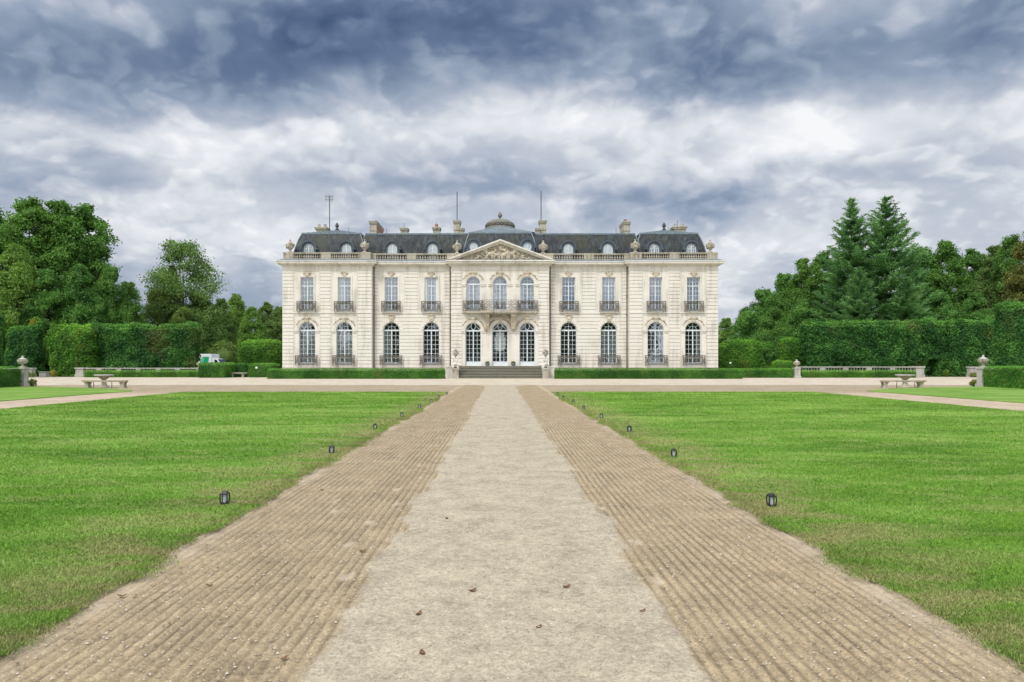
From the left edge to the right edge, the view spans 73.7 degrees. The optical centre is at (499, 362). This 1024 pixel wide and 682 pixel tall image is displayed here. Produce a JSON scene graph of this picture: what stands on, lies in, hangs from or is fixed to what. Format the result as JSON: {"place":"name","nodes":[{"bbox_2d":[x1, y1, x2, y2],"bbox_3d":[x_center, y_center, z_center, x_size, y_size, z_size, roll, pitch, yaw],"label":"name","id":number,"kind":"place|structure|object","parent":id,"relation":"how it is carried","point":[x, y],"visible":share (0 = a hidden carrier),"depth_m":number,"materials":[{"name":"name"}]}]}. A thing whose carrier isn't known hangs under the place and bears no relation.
{"place":"outdoors","nodes":[
{"label":"outdoors","id":0,"kind":"place"},
{"bbox_2d":[0,386,131,401],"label":"lawn","id":1,"kind":"structure","parent":0,"point":[17,393],"depth_m":36.41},
{"bbox_2d":[16,367,29,385],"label":"pillar","id":2,"kind":"structure","parent":1,"relation":"on","point":[24,376],"depth_m":45.52,"materials":[{"name":"grey stone"}]},
{"bbox_2d":[0,393,165,408],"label":"side path","id":3,"kind":"structure","parent":0,"point":[28,402],"depth_m":29.74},
{"bbox_2d":[0,392,442,635],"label":"lawn","id":4,"kind":"structure","parent":0,"point":[182,449],"depth_m":10.83,"materials":[{"name":"green plant"}]},
{"bbox_2d":[219,490,229,504],"bbox_3d":[-3.050,1.491,7.573,0.094,0.153,0.094,0,0,-3],"label":"solar lantern","id":5,"kind":"object","parent":4,"relation":"on","point":[224,494],"visible":1,"depth_m":7.54,"materials":[{"name":"black plastic"}]},
{"bbox_2d":[37,374,965,376],"bbox_3d":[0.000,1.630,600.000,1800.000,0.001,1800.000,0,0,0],"label":"ground","id":6,"kind":"structure","parent":0,"point":[926,375],"depth_m":81.62,"materials":[{"name":"green plant"}]},
{"bbox_2d":[0,312,6,368],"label":"tall hedge","id":7,"kind":"object","parent":6,"relation":"on","point":[2,326],"visible":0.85,"depth_m":71.30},
{"bbox_2d":[0,207,13,290],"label":"broadleaf tree","id":8,"kind":"object","parent":6,"relation":"on","point":[2,250],"visible":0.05,"depth_m":97.27,"materials":[{"name":"green plant"}]},
{"bbox_2d":[4,323,46,375],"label":"tall hedge","id":9,"kind":"object","parent":6,"relation":"on","point":[27,343],"visible":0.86,"depth_m":83.98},
{"bbox_2d":[0,243,52,366],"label":"broadleaf tree","id":10,"kind":"object","parent":6,"relation":"on","point":[18,277],"visible":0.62,"depth_m":88.75,"materials":[{"name":"green plant"}]},
{"bbox_2d":[0,196,64,349],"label":"broadleaf tree","id":11,"kind":"object","parent":6,"relation":"on","point":[26,218],"visible":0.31,"depth_m":94.13,"materials":[{"name":"green plant"}]},
{"bbox_2d":[6,268,75,366],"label":"broadleaf tree","id":12,"kind":"object","parent":6,"relation":"on","point":[50,297],"visible":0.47,"depth_m":89.71,"materials":[{"name":"green plant"}]},
{"bbox_2d":[13,199,101,321],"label":"broadleaf tree","id":13,"kind":"object","parent":6,"relation":"on","point":[60,208],"visible":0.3,"depth_m":95.55,"materials":[{"name":"green plant"}]},
{"bbox_2d":[46,322,99,375],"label":"tall hedge","id":14,"kind":"object","parent":6,"relation":"on","point":[69,348],"visible":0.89,"depth_m":82.30,"materials":[{"name":"plant"}]},
{"bbox_2d":[51,263,108,328],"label":"broadleaf tree","id":15,"kind":"object","parent":6,"relation":"on","point":[77,296],"visible":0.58,"depth_m":92.03,"materials":[{"name":"green plant"}]},
{"bbox_2d":[47,202,122,328],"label":"broadleaf tree","id":16,"kind":"object","parent":6,"relation":"on","point":[82,219],"visible":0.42,"depth_m":97.76,"materials":[{"name":"green plant"}]},
{"bbox_2d":[87,263,137,327],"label":"broadleaf tree","id":17,"kind":"object","parent":6,"relation":"on","point":[106,282],"visible":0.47,"depth_m":96.02,"materials":[{"name":"green plant"}]},
{"bbox_2d":[104,280,149,326],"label":"broadleaf tree","id":18,"kind":"object","parent":6,"relation":"on","point":[132,293],"visible":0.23,"depth_m":99.65,"materials":[{"name":"green plant"}]},
{"bbox_2d":[74,368,194,376],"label":"stone balustrade","id":19,"kind":"object","parent":6,"relation":"on","point":[79,372],"visible":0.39,"depth_m":77.80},
{"bbox_2d":[90,321,201,371],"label":"tall hedge","id":20,"kind":"object","parent":6,"relation":"on","point":[142,345],"visible":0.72,"depth_m":84.05,"materials":[{"name":"plant"}]},
{"bbox_2d":[138,287,175,326],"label":"broadleaf tree","id":21,"kind":"object","parent":6,"relation":"on","point":[155,307],"visible":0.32,"depth_m":108.49,"materials":[{"name":"green plant"}]},
{"bbox_2d":[162,264,186,322],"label":"broadleaf tree","id":22,"kind":"object","parent":6,"relation":"on","point":[171,268],"visible":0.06,"depth_m":112.56,"materials":[{"name":"green plant"}]},
{"bbox_2d":[136,236,228,332],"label":"broadleaf tree","id":23,"kind":"object","parent":6,"relation":"on","point":[197,276],"visible":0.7,"depth_m":109.95,"materials":[{"name":"green plant"}]},
{"bbox_2d":[169,306,204,353],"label":"broadleaf tree","id":24,"kind":"object","parent":6,"relation":"on","point":[181,316],"visible":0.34,"depth_m":103.48,"materials":[{"name":"green plant"}]},
{"bbox_2d":[163,289,233,353],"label":"broadleaf tree","id":25,"kind":"object","parent":6,"relation":"on","point":[202,307],"visible":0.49,"depth_m":108.44,"materials":[{"name":"green plant"}]},
{"bbox_2d":[199,354,227,364],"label":"white van","id":26,"kind":"object","parent":6,"relation":"on","point":[208,358],"visible":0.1,"depth_m":96.90,"materials":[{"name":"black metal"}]},
{"bbox_2d":[207,340,237,363],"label":"round bush","id":27,"kind":"object","parent":6,"relation":"on","point":[226,352],"visible":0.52,"depth_m":101.10,"materials":[{"name":"green plant"}]},
{"bbox_2d":[207,297,239,349],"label":"broadleaf tree","id":28,"kind":"object","parent":6,"relation":"on","point":[221,304],"visible":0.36,"depth_m":121.48,"materials":[{"name":"green plant"}]},
{"bbox_2d":[223,293,248,350],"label":"broadleaf tree","id":29,"kind":"object","parent":6,"relation":"on","point":[235,302],"visible":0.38,"depth_m":149.07,"materials":[{"name":"green plant"}]},
{"bbox_2d":[237,306,268,349],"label":"broadleaf tree","id":30,"kind":"object","parent":6,"relation":"on","point":[256,325],"visible":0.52,"depth_m":138.90,"materials":[{"name":"green plant"}]},
{"bbox_2d":[237,338,282,374],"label":"tall hedge","id":31,"kind":"object","parent":6,"relation":"on","point":[262,350],"visible":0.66,"depth_m":92.18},
{"bbox_2d":[257,301,277,337],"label":"broadleaf tree","id":32,"kind":"object","parent":6,"relation":"on","point":[265,310],"visible":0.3,"depth_m":153.88,"materials":[{"name":"green plant"}]},
{"bbox_2d":[263,306,282,341],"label":"broadleaf tree","id":33,"kind":"object","parent":6,"relation":"on","point":[272,326],"visible":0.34,"depth_m":148.43,"materials":[{"name":"green plant"}]},
{"bbox_2d":[718,317,736,365],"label":"broadleaf tree","id":34,"kind":"object","parent":6,"relation":"on","point":[725,332],"visible":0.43,"depth_m":149.05,"materials":[{"name":"green plant"}]},
{"bbox_2d":[718,338,764,369],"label":"tall hedge","id":35,"kind":"object","parent":6,"relation":"on","point":[738,353],"visible":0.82,"depth_m":87.88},
{"bbox_2d":[727,308,757,341],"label":"broadleaf tree","id":36,"kind":"object","parent":6,"relation":"on","point":[733,336],"visible":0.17,"depth_m":139.78,"materials":[{"name":"green plant"}]},
{"bbox_2d":[733,286,778,367],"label":"broadleaf tree","id":37,"kind":"object","parent":6,"relation":"on","point":[750,320],"visible":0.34,"depth_m":129.03,"materials":[{"name":"green plant"}]},
{"bbox_2d":[752,305,791,369],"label":"broadleaf tree","id":38,"kind":"object","parent":6,"relation":"on","point":[771,319],"visible":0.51,"depth_m":111.28,"materials":[{"name":"green plant"}]},
{"bbox_2d":[753,272,795,362],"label":"broadleaf tree","id":39,"kind":"object","parent":6,"relation":"on","point":[781,284],"visible":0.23,"depth_m":123.14,"materials":[{"name":"green plant"}]},
{"bbox_2d":[769,360,793,369],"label":"round bush","id":40,"kind":"object","parent":6,"relation":"on","point":[785,364],"visible":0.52,"depth_m":82.26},
{"bbox_2d":[775,336,802,369],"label":"tall hedge","id":41,"kind":"object","parent":6,"relation":"on","point":[788,348],"visible":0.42,"depth_m":86.75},
{"bbox_2d":[777,298,820,340],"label":"broadleaf tree","id":42,"kind":"object","parent":6,"relation":"on","point":[798,310],"visible":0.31,"depth_m":107.20,"materials":[{"name":"green plant"}]},
{"bbox_2d":[779,258,820,337],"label":"broadleaf tree","id":43,"kind":"object","parent":6,"relation":"on","point":[798,278],"visible":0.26,"depth_m":119.04,"materials":[{"name":"green plant"}]},
{"bbox_2d":[800,250,842,319],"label":"broadleaf tree","id":44,"kind":"object","parent":6,"relation":"on","point":[815,270],"visible":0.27,"depth_m":116.26,"materials":[{"name":"green plant"}]},
{"bbox_2d":[798,197,891,330],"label":"conifer","id":45,"kind":"object","parent":6,"relation":"on","point":[837,279],"visible":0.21,"depth_m":105.13,"materials":[{"name":"green plant"}]},
{"bbox_2d":[798,318,906,371],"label":"tall hedge","id":46,"kind":"object","parent":6,"relation":"on","point":[871,343],"visible":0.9,"depth_m":84.05,"materials":[{"name":"plant"}]},
{"bbox_2d":[832,266,887,324],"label":"conifer","id":47,"kind":"object","parent":6,"relation":"on","point":[865,302],"visible":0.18,"depth_m":98.16,"materials":[{"name":"green plant"}]},
{"bbox_2d":[829,194,959,366],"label":"conifer","id":48,"kind":"object","parent":6,"relation":"on","point":[887,262],"visible":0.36,"depth_m":100.97,"materials":[{"name":"green plant"}]},
{"bbox_2d":[883,277,931,372],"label":"conifer","id":49,"kind":"object","parent":6,"relation":"on","point":[905,309],"visible":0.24,"depth_m":96.37,"materials":[{"name":"green plant"}]},
{"bbox_2d":[902,318,928,374],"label":"tall hedge","id":50,"kind":"object","parent":6,"relation":"on","point":[916,329],"visible":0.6,"depth_m":85.00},
{"bbox_2d":[903,246,943,305],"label":"broadleaf tree","id":51,"kind":"object","parent":6,"relation":"on","point":[927,260],"visible":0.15,"depth_m":112.16,"materials":[{"name":"green plant"}]},
{"bbox_2d":[919,316,942,358],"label":"tall hedge","id":52,"kind":"object","parent":6,"relation":"on","point":[932,337],"visible":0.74,"depth_m":85.20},
{"bbox_2d":[928,320,950,375],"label":"tall hedge","id":53,"kind":"object","parent":6,"relation":"on","point":[937,367],"visible":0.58,"depth_m":85.17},
{"bbox_2d":[926,289,961,362],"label":"broadleaf tree","id":54,"kind":"object","parent":6,"relation":"on","point":[942,302],"visible":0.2,"depth_m":99.02,"materials":[{"name":"green plant"}]},
{"bbox_2d":[917,239,979,322],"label":"broadleaf tree","id":55,"kind":"object","parent":6,"relation":"on","point":[950,279],"visible":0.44,"depth_m":110.43,"materials":[{"name":"green plant"}]},
{"bbox_2d":[945,318,996,375],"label":"tall hedge","id":56,"kind":"object","parent":6,"relation":"on","point":[970,345],"visible":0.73,"depth_m":84.13,"materials":[{"name":"plant"}]},
{"bbox_2d":[953,248,990,302],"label":"broadleaf tree","id":57,"kind":"object","parent":6,"relation":"on","point":[973,256],"visible":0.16,"depth_m":112.83,"materials":[{"name":"green plant"}]},
{"bbox_2d":[957,292,995,324],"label":"broadleaf tree","id":58,"kind":"object","parent":6,"relation":"on","point":[971,305],"visible":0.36,"depth_m":97.42,"materials":[{"name":"green plant"}]},
{"bbox_2d":[969,244,1007,309],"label":"broadleaf tree","id":59,"kind":"object","parent":6,"relation":"on","point":[988,292],"visible":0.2,"depth_m":107.36,"materials":[{"name":"green plant"}]},
{"bbox_2d":[987,233,1023,316],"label":"broadleaf tree","id":60,"kind":"object","parent":6,"relation":"on","point":[1001,266],"visible":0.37,"depth_m":103.95,"materials":[{"name":"green plant"}]},
{"bbox_2d":[991,300,1023,368],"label":"tall hedge","id":61,"kind":"object","parent":6,"relation":"on","point":[1008,337],"visible":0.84,"depth_m":66.42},
{"bbox_2d":[996,232,1023,302],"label":"broadleaf tree","id":62,"kind":"object","parent":6,"relation":"on","point":[1014,281],"visible":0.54,"depth_m":96.46,"materials":[{"name":"green plant"}]},
{"bbox_2d":[29,377,976,384],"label":"forecourt","id":63,"kind":"structure","parent":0,"point":[449,381],"depth_m":58.62,"materials":[{"name":"gravel"}]},
{"bbox_2d":[0,366,21,386],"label":"box hedge","id":64,"kind":"object","parent":63,"relation":"on","point":[9,377],"visible":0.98,"depth_m":44.36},
{"bbox_2d":[84,369,198,376],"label":"box hedge","id":65,"kind":"object","parent":63,"relation":"on","point":[144,373],"visible":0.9,"depth_m":75.45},
{"bbox_2d":[198,362,236,377],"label":"box hedge","id":66,"kind":"object","parent":63,"relation":"on","point":[209,370],"visible":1,"depth_m":73.27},
{"bbox_2d":[233,362,248,376],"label":"box hedge","id":67,"kind":"object","parent":63,"relation":"on","point":[241,368],"visible":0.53,"depth_m":76.29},
{"bbox_2d":[30,385,458,392],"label":"raked gravel","id":68,"kind":"structure","parent":63,"relation":"on","point":[262,388],"depth_m":42.45,"materials":[{"name":"gravel"}]},
{"bbox_2d":[94,374,113,387],"bbox_3d":[-25.622,1.180,44.200,1.153,0.840,1.153,0,0,0],"label":"round table","id":69,"kind":"object","parent":68,"relation":"on","point":[104,377],"visible":0.93,"depth_m":44.02,"materials":[{"name":"grey stone"}]},
{"bbox_2d":[81,380,127,387],"bbox_3d":[-24.878,1.350,43.000,2.950,0.500,0.840,0,0,0],"label":"curved bench","id":70,"kind":"object","parent":68,"relation":"on","point":[88,383],"visible":0.91,"depth_m":42.91,"materials":[{"name":"stone"}]},
{"bbox_2d":[248,363,279,376],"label":"box hedge","id":71,"kind":"object","parent":63,"relation":"on","point":[262,369],"visible":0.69,"depth_m":75.27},
{"bbox_2d":[267,368,445,378],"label":"box hedge","id":72,"kind":"object","parent":63,"relation":"on","point":[360,373],"visible":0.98,"depth_m":68.35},
{"bbox_2d":[275,194,724,377],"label":"chateau","id":73,"kind":"structure","parent":63,"relation":"on","point":[500,295],"depth_m":74.85,"materials":[{"name":"stone"}]},
{"bbox_2d":[301,278,312,311],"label":"window","id":74,"kind":"structure","parent":73,"relation":"in","point":[304,286],"depth_m":74.73,"materials":[{"name":"white paint"}]},
{"bbox_2d":[300,322,314,364],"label":"window","id":75,"kind":"structure","parent":73,"relation":"in","point":[307,344],"depth_m":74.93,"materials":[{"name":"white paint"}]},
{"bbox_2d":[337,322,351,364],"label":"window","id":76,"kind":"structure","parent":73,"relation":"in","point":[344,344],"depth_m":74.93,"materials":[{"name":"white paint"}]},
{"bbox_2d":[338,278,350,311],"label":"window","id":77,"kind":"structure","parent":73,"relation":"in","point":[341,282],"depth_m":74.75,"materials":[{"name":"white paint"}]},
{"bbox_2d":[384,322,398,364],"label":"window","id":78,"kind":"structure","parent":73,"relation":"in","point":[388,335],"depth_m":75.63,"materials":[{"name":"white paint"}]},
{"bbox_2d":[385,278,397,311],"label":"window","id":79,"kind":"structure","parent":73,"relation":"in","point":[388,286],"depth_m":75.45,"materials":[{"name":"white paint"}]},
{"bbox_2d":[423,322,438,364],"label":"window","id":80,"kind":"structure","parent":73,"relation":"in","point":[431,326],"depth_m":75.45,"materials":[{"name":"white paint"}]},
{"bbox_2d":[427,278,435,311],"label":"window","id":81,"kind":"structure","parent":73,"relation":"in","point":[431,286],"depth_m":75.47,"materials":[{"name":"white paint"}]},
{"bbox_2d":[465,323,480,365],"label":"french door","id":82,"kind":"structure","parent":73,"relation":"in","point":[467,363],"depth_m":74.73,"materials":[{"name":"white paint"}]},
{"bbox_2d":[466,277,479,309],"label":"window","id":83,"kind":"structure","parent":73,"relation":"in","point":[467,285],"depth_m":74.75,"materials":[{"name":"white paint"}]},
{"bbox_2d":[492,323,507,365],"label":"french door","id":84,"kind":"structure","parent":73,"relation":"in","point":[499,341],"depth_m":74.73,"materials":[{"name":"white paint"}]},
{"bbox_2d":[493,277,506,309],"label":"window","id":85,"kind":"structure","parent":73,"relation":"in","point":[494,285],"depth_m":74.75,"materials":[{"name":"white paint"}]},
{"bbox_2d":[519,323,534,365],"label":"french door","id":86,"kind":"structure","parent":73,"relation":"in","point":[521,363],"depth_m":74.73,"materials":[{"name":"white paint"}]},
{"bbox_2d":[520,277,533,309],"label":"window","id":87,"kind":"structure","parent":73,"relation":"in","point":[521,285],"depth_m":74.93,"materials":[{"name":"white paint"}]},
{"bbox_2d":[562,278,574,311],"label":"window","id":88,"kind":"structure","parent":73,"relation":"in","point":[568,286],"depth_m":75.45,"materials":[{"name":"white paint"}]},
{"bbox_2d":[561,322,576,364],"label":"window","id":89,"kind":"structure","parent":73,"relation":"in","point":[568,326],"depth_m":75.45,"materials":[{"name":"white paint"}]},
{"bbox_2d":[602,278,614,311],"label":"window","id":90,"kind":"structure","parent":73,"relation":"in","point":[608,284],"depth_m":75.63,"materials":[{"name":"white paint"}]},
{"bbox_2d":[601,322,616,364],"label":"window","id":91,"kind":"structure","parent":73,"relation":"in","point":[608,337],"depth_m":75.63,"materials":[{"name":"white paint"}]},
{"bbox_2d":[648,322,662,364],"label":"window","id":92,"kind":"structure","parent":73,"relation":"in","point":[659,335],"depth_m":74.75,"materials":[{"name":"white paint"}]},
{"bbox_2d":[649,278,661,311],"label":"window","id":93,"kind":"structure","parent":73,"relation":"in","point":[655,286],"depth_m":74.73,"materials":[{"name":"white paint"}]},
{"bbox_2d":[685,322,700,364],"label":"window","id":94,"kind":"structure","parent":73,"relation":"in","point":[697,335],"depth_m":74.75,"materials":[{"name":"white paint"}]},
{"bbox_2d":[687,278,698,311],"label":"window","id":95,"kind":"structure","parent":73,"relation":"in","point":[689,286],"depth_m":74.73,"materials":[{"name":"white paint"}]},
{"bbox_2d":[554,367,742,378],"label":"box hedge","id":96,"kind":"object","parent":63,"relation":"on","point":[649,373],"visible":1,"depth_m":68.34,"materials":[{"name":"plant"}]},
{"bbox_2d":[540,385,970,392],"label":"raked gravel","id":97,"kind":"structure","parent":63,"relation":"on","point":[736,388],"depth_m":42.45,"materials":[{"name":"gravel"}]},
{"bbox_2d":[880,380,926,387],"bbox_3d":[25.413,1.350,43.000,2.950,0.500,0.840,0,0,0],"label":"curved bench","id":98,"kind":"object","parent":97,"relation":"on","point":[919,383],"visible":0.94,"depth_m":42.91,"materials":[{"name":"stone"}]},
{"bbox_2d":[895,374,914,387],"bbox_3d":[26.363,1.180,44.400,1.153,0.840,1.153,0,0,0],"label":"round table","id":99,"kind":"object","parent":97,"relation":"on","point":[905,377],"visible":0.88,"depth_m":44.23,"materials":[{"name":"grey stone"}]},
{"bbox_2d":[741,368,793,377],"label":"box hedge","id":100,"kind":"object","parent":63,"relation":"on","point":[769,373],"visible":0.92,"depth_m":73.07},
{"bbox_2d":[801,370,915,377],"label":"box hedge","id":101,"kind":"object","parent":63,"relation":"on","point":[847,374],"visible":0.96,"depth_m":73.45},
{"bbox_2d":[799,366,924,376],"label":"stone balustrade","id":102,"kind":"object","parent":63,"relation":"on","point":[919,370],"visible":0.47,"depth_m":75.00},
{"bbox_2d":[982,365,1023,388],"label":"box hedge","id":103,"kind":"object","parent":63,"relation":"on","point":[1013,377],"visible":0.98,"depth_m":43.10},
{"bbox_2d":[0,385,1023,681],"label":"gravel path","id":104,"kind":"structure","parent":0,"point":[356,645],"depth_m":4.79,"materials":[{"name":"gravel"}]},
{"bbox_2d":[1,412,1023,681],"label":"loose pebbles","id":105,"kind":"object","parent":104,"relation":"on","point":[507,568],"visible":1,"depth_m":4.96,"materials":[{"name":"gravel"}]},
{"bbox_2d":[0,0,1023,339],"label":"sky","id":106,"kind":"structure","parent":0,"point":[228,126],"materials":[{"name":"grey"}]},
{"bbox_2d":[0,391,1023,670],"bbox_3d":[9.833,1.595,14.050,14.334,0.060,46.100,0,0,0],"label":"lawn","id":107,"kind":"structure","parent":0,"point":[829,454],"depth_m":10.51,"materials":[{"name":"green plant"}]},
{"bbox_2d":[766,493,776,506],"bbox_3d":[2.964,1.491,7.447,0.094,0.154,0.094,0,0,1],"label":"solar lantern","id":108,"kind":"object","parent":107,"relation":"on","point":[771,499],"visible":0.98,"depth_m":7.43,"materials":[{"name":"black plastic"}]},
{"bbox_2d":[832,393,1023,410],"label":"side path","id":109,"kind":"structure","parent":0,"point":[987,404],"depth_m":28.95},
{"bbox_2d":[867,386,1023,402],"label":"lawn","id":110,"kind":"structure","parent":0,"point":[1011,395],"depth_m":36.05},
{"bbox_2d":[975,367,989,386],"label":"pillar","id":111,"kind":"structure","parent":110,"relation":"on","point":[980,381],"depth_m":45.05,"materials":[{"name":"grey stone"}]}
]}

